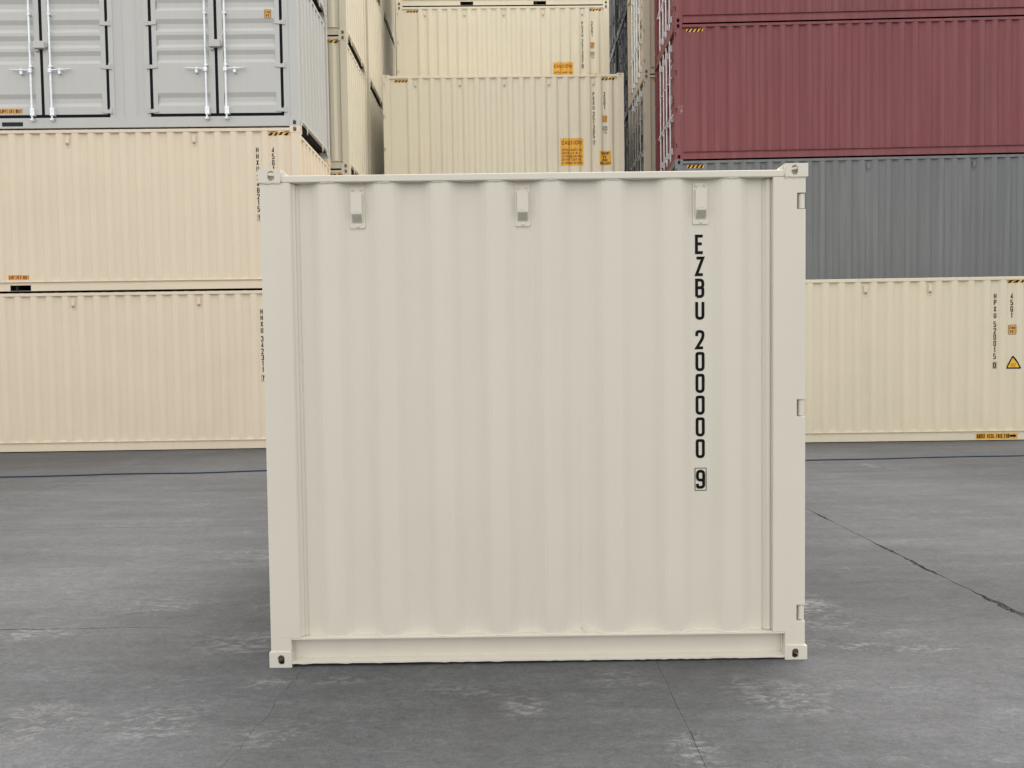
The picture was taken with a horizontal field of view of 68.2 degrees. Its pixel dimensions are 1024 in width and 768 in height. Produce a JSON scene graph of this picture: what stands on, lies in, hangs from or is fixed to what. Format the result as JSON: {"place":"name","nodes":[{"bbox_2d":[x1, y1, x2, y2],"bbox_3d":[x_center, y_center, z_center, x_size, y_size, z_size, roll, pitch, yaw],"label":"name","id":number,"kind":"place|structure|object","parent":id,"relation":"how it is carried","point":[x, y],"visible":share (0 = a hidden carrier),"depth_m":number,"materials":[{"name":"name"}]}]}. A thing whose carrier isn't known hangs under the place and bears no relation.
{"place":"outdoors","nodes":[
{"label":"outdoors","id":0,"kind":"place"},
{"bbox_2d":[0,440,1023,767],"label":"ground","id":1,"kind":"structure","parent":0,"point":[152,648],"depth_m":3.98,"materials":[{"name":"concrete"}]},
{"bbox_2d":[0,290,265,451],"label":"shipping container","id":2,"kind":"object","parent":1,"relation":"on","point":[101,371],"visible":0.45,"depth_m":13.68,"materials":[{"name":"beige metal"}]},
{"bbox_2d":[0,126,330,293],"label":"shipping container","id":3,"kind":"object","parent":2,"relation":"on","point":[124,210],"visible":0.72,"depth_m":13.57,"materials":[{"name":"beige metal"}]},
{"bbox_2d":[0,0,329,159],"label":"shipping container","id":4,"kind":"object","parent":3,"relation":"on","point":[117,64],"visible":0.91,"depth_m":13.48,"materials":[{"name":"grey metal"}]},
{"bbox_2d":[0,0,41,121],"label":"door","id":5,"kind":"structure","parent":4,"relation":"in","point":[20,73],"depth_m":13.44,"materials":[{"name":"metal"}]},
{"bbox_2d":[41,0,113,120],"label":"door","id":6,"kind":"structure","parent":4,"relation":"in","point":[74,59],"depth_m":13.46,"materials":[{"name":"metal"}]},
{"bbox_2d":[144,0,215,119],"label":"door","id":7,"kind":"structure","parent":4,"relation":"in","point":[183,61],"depth_m":13.48,"materials":[{"name":"metal"}]},
{"bbox_2d":[216,0,287,119],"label":"door","id":8,"kind":"structure","parent":4,"relation":"in","point":[249,65],"depth_m":13.50,"materials":[{"name":"metal"}]},
{"bbox_2d":[312,0,326,19],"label":"shipping container","id":9,"kind":"object","parent":4,"relation":"on","point":[321,6],"visible":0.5,"depth_m":15.67,"materials":[{"name":"grey metal"}]},
{"bbox_2d":[0,455,1023,477],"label":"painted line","id":10,"kind":"object","parent":1,"relation":"on","point":[266,470],"visible":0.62,"depth_m":10.92,"materials":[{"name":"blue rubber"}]},
{"bbox_2d":[257,163,807,667],"bbox_3d":[0.122,0.133,5.143,2.828,2.591,2.438,-1,2,0],"label":"shipping container","id":11,"kind":"object","parent":1,"relation":"on","point":[533,417],"visible":1,"depth_m":3.95,"materials":[{"name":"beige metal"}]},
{"bbox_2d":[79,475,1023,758],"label":"grit","id":12,"kind":"object","parent":1,"relation":"on","point":[643,699],"visible":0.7,"depth_m":4.74,"materials":[{"name":"stone"}]},
{"bbox_2d":[801,276,1023,441],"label":"shipping container","id":13,"kind":"object","parent":1,"relation":"on","point":[916,359],"visible":0.45,"depth_m":13.27,"materials":[{"name":"beige metal"}]},
{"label":"shipping container","id":14,"kind":"object","parent":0,"visible":0},
{"bbox_2d":[367,81,384,174],"bbox_3d":[-9.727,-6.242,20.534,12.192,2.896,2.438,-1,2,0],"label":"shipping container","id":15,"kind":"object","parent":14,"relation":"on","point":[375,138],"visible":0.16,"depth_m":20.20,"materials":[{"name":"beige metal"}]},
{"bbox_2d":[365,0,383,109],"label":"shipping container","id":16,"kind":"object","parent":15,"relation":"on","point":[374,40],"visible":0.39,"depth_m":20.39,"materials":[{"name":"beige metal"}]},
{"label":"shipping container","id":17,"kind":"object","parent":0,"visible":0},
{"bbox_2d":[382,12,395,75],"bbox_3d":[-9.796,-9.233,23.037,12.192,2.896,2.438,-1,2,0],"label":"shipping container","id":18,"kind":"object","parent":17,"relation":"on","point":[389,58],"visible":0.12,"depth_m":22.74,"materials":[{"name":"beige metal"}]},
{"bbox_2d":[382,0,395,45],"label":"shipping container","id":19,"kind":"object","parent":18,"relation":"on","point":[388,8],"visible":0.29,"depth_m":23.38,"materials":[{"name":"beige metal"}]},
{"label":"shipping container","id":20,"kind":"object","parent":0,"visible":0},
{"bbox_2d":[395,49,397,75],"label":"shipping container","id":21,"kind":"object","parent":20,"relation":"on","point":[396,63],"visible":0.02,"depth_m":24.49,"materials":[{"name":"beige metal"}]},
{"bbox_2d":[394,0,396,48],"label":"shipping container","id":22,"kind":"object","parent":21,"relation":"on","point":[395,26],"visible":0.05,"depth_m":24.45,"materials":[{"name":"beige metal"}]},
{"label":"shipping container","id":23,"kind":"object","parent":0,"visible":0},
{"bbox_2d":[382,73,624,174],"bbox_3d":[-0.217,-6.376,20.244,6.067,2.896,2.438,-1,2,-1],"label":"shipping container","id":24,"kind":"object","parent":23,"relation":"on","point":[500,124],"visible":0.81,"depth_m":19.05,"materials":[{"name":"beige metal"}]},
{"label":"shipping container","id":25,"kind":"object","parent":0,"visible":0},
{"bbox_2d":[396,4,609,75],"bbox_3d":[-0.266,-9.365,22.763,6.067,2.896,2.438,-1,2,-1],"label":"shipping container","id":26,"kind":"object","parent":25,"relation":"on","point":[502,40],"visible":0.56,"depth_m":21.56,"materials":[{"name":"beige metal"}]},
{"bbox_2d":[396,0,608,7],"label":"shipping container","id":27,"kind":"object","parent":26,"relation":"on","point":[440,3],"visible":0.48,"depth_m":21.52,"materials":[{"name":"beige metal"}]},
{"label":"shipping container","id":28,"kind":"object","parent":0,"visible":0},
{"bbox_2d":[628,74,655,171],"bbox_3d":[9.420,-6.530,20.378,12.201,2.896,2.438,-1,2,0],"label":"shipping container","id":29,"kind":"object","parent":28,"relation":"on","point":[641,125],"visible":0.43,"depth_m":19.54,"materials":[{"name":"beige metal"}]},
{"bbox_2d":[631,97,636,171],"bbox_3d":[3.387,-6.476,20.968,0.133,2.743,1.152,-1,2,0],"label":"door","id":30,"kind":"structure","parent":29,"relation":"in","point":[634,107],"depth_m":20.91,"materials":[{"name":"metal"}]},
{"bbox_2d":[636,87,643,171],"bbox_3d":[3.388,-6.432,19.787,0.133,2.743,1.152,-1,2,0],"label":"door","id":31,"kind":"structure","parent":29,"relation":"in","point":[640,159],"depth_m":19.94,"materials":[{"name":"metal"}]},
{"bbox_2d":[627,0,654,104],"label":"shipping container","id":32,"kind":"object","parent":29,"relation":"on","point":[641,39],"visible":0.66,"depth_m":19.80,"materials":[{"name":"beige metal"}]},
{"bbox_2d":[630,0,636,94],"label":"door","id":33,"kind":"structure","parent":32,"relation":"in","point":[633,2],"depth_m":20.83,"materials":[{"name":"metal"}]},
{"bbox_2d":[636,0,642,84],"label":"door","id":34,"kind":"structure","parent":32,"relation":"in","point":[639,41],"depth_m":19.91,"materials":[{"name":"metal"}]},
{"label":"shipping container","id":35,"kind":"object","parent":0,"visible":0},
{"bbox_2d":[624,109,628,171],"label":"shipping container","id":36,"kind":"object","parent":35,"relation":"on","point":[626,149],"visible":0.03,"depth_m":22.42,"materials":[{"name":"grey metal"}]},
{"bbox_2d":[615,6,627,115],"bbox_3d":[9.396,-9.522,22.916,12.201,2.896,2.438,-1,2,0],"label":"shipping container","id":37,"kind":"object","parent":36,"relation":"on","point":[621,53],"visible":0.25,"depth_m":22.67,"materials":[{"name":"grey metal"}]},
{"bbox_2d":[617,31,623,74],"bbox_3d":[3.362,-9.468,23.506,0.133,2.743,1.152,-1,2,0],"label":"door","id":38,"kind":"structure","parent":37,"relation":"in","point":[619,46],"depth_m":23.43,"materials":[{"name":"metal"}]},
{"bbox_2d":[615,0,627,39],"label":"shipping container","id":39,"kind":"object","parent":37,"relation":"on","point":[620,7],"visible":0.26,"depth_m":23.41,"materials":[{"name":"grey metal"}]},
{"bbox_2d":[617,0,621,30],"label":"door","id":40,"kind":"structure","parent":39,"relation":"in","point":[619,2],"depth_m":23.41,"materials":[{"name":"metal"}]},
{"bbox_2d":[621,0,626,17],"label":"door","id":41,"kind":"structure","parent":39,"relation":"in","point":[623,1],"depth_m":22.62,"materials":[{"name":"metal"}]},
{"bbox_2d":[622,19,627,111],"bbox_3d":[3.363,-9.424,22.325,0.133,2.743,1.152,-1,2,0],"label":"door","id":42,"kind":"structure","parent":37,"relation":"in","point":[624,30],"depth_m":22.41,"materials":[{"name":"metal"}]},
{"bbox_2d":[624,119,627,171],"bbox_3d":[3.407,-6.530,22.433,0.133,2.743,1.152,-1,2,0],"label":"door","id":43,"kind":"structure","parent":36,"relation":"in","point":[626,122],"depth_m":22.50,"materials":[{"name":"metal"}]},
{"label":"shipping container","id":44,"kind":"object","parent":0,"visible":0},
{"bbox_2d":[609,45,615,73],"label":"shipping container","id":45,"kind":"object","parent":44,"relation":"on","point":[612,69],"visible":0.04,"depth_m":25.18,"materials":[{"name":"grey metal"}]},
{"bbox_2d":[609,0,614,60],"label":"shipping container","id":46,"kind":"object","parent":45,"relation":"on","point":[611,24],"visible":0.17,"depth_m":25.24,"materials":[{"name":"grey metal"}]},
{"bbox_2d":[609,0,611,57],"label":"door","id":47,"kind":"structure","parent":46,"relation":"in","point":[609,0],"depth_m":25.63,"materials":[{"name":"metal"}]},
{"bbox_2d":[610,0,614,52],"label":"door","id":48,"kind":"structure","parent":46,"relation":"in","point":[612,25],"depth_m":25.02,"materials":[{"name":"metal"}]},
{"bbox_2d":[611,55,614,73],"bbox_3d":[3.381,-9.522,24.943,0.133,2.743,1.152,-1,2,0],"label":"door","id":49,"kind":"structure","parent":45,"relation":"in","point":[612,63],"depth_m":25.09,"materials":[{"name":"metal"}]},
{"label":"shipping container","id":50,"kind":"object","parent":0,"visible":0},
{"bbox_2d":[668,154,1023,279],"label":"shipping container","id":51,"kind":"object","parent":50,"relation":"on","point":[947,216],"visible":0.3,"depth_m":16.29,"materials":[{"name":"grey metal"}]},
{"bbox_2d":[655,16,1023,170],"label":"shipping container","id":52,"kind":"object","parent":51,"relation":"on","point":[854,88],"visible":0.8,"depth_m":16.22,"materials":[{"name":"red metal"}]},
{"bbox_2d":[658,54,665,170],"bbox_3d":[3.581,-6.371,18.066,0.133,2.743,1.152,-1,2,1],"label":"door","id":53,"kind":"structure","parent":52,"relation":"in","point":[662,69],"depth_m":18.03,"materials":[{"name":"metal"}]},
{"bbox_2d":[665,39,674,166],"bbox_3d":[3.559,-6.326,16.885,0.133,2.743,1.152,-1,2,1],"label":"door","id":54,"kind":"structure","parent":52,"relation":"in","point":[670,137],"depth_m":16.97,"materials":[{"name":"metal"}]},
{"bbox_2d":[654,0,1023,63],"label":"shipping container","id":55,"kind":"object","parent":52,"relation":"on","point":[668,14],"visible":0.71,"depth_m":16.17,"materials":[{"name":"red metal"}]},
{"bbox_2d":[657,0,664,53],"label":"door","id":56,"kind":"structure","parent":55,"relation":"in","point":[661,3],"depth_m":17.96,"materials":[{"name":"metal"}]},
{"bbox_2d":[664,0,673,38],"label":"door","id":57,"kind":"structure","parent":55,"relation":"in","point":[669,5],"depth_m":17.16,"materials":[{"name":"metal"}]},
{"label":"shipping container","id":58,"kind":"object","parent":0,"visible":0},
{"bbox_2d":[330,169,350,174],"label":"shipping container","id":59,"kind":"object","parent":58,"relation":"on","point":[341,172],"visible":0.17,"depth_m":16.65,"materials":[{"name":"beige metal"}]},
{"bbox_2d":[327,35,368,174],"bbox_3d":[-9.702,-6.139,17.756,12.192,2.896,2.438,-1,2,0],"label":"shipping container","id":60,"kind":"object","parent":59,"relation":"on","point":[348,112],"visible":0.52,"depth_m":16.66,"materials":[{"name":"beige metal"}]},
{"bbox_2d":[327,0,366,74],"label":"shipping container","id":61,"kind":"object","parent":60,"relation":"on","point":[346,17],"visible":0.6,"depth_m":17.34,"materials":[{"name":"beige metal"}]}
]}

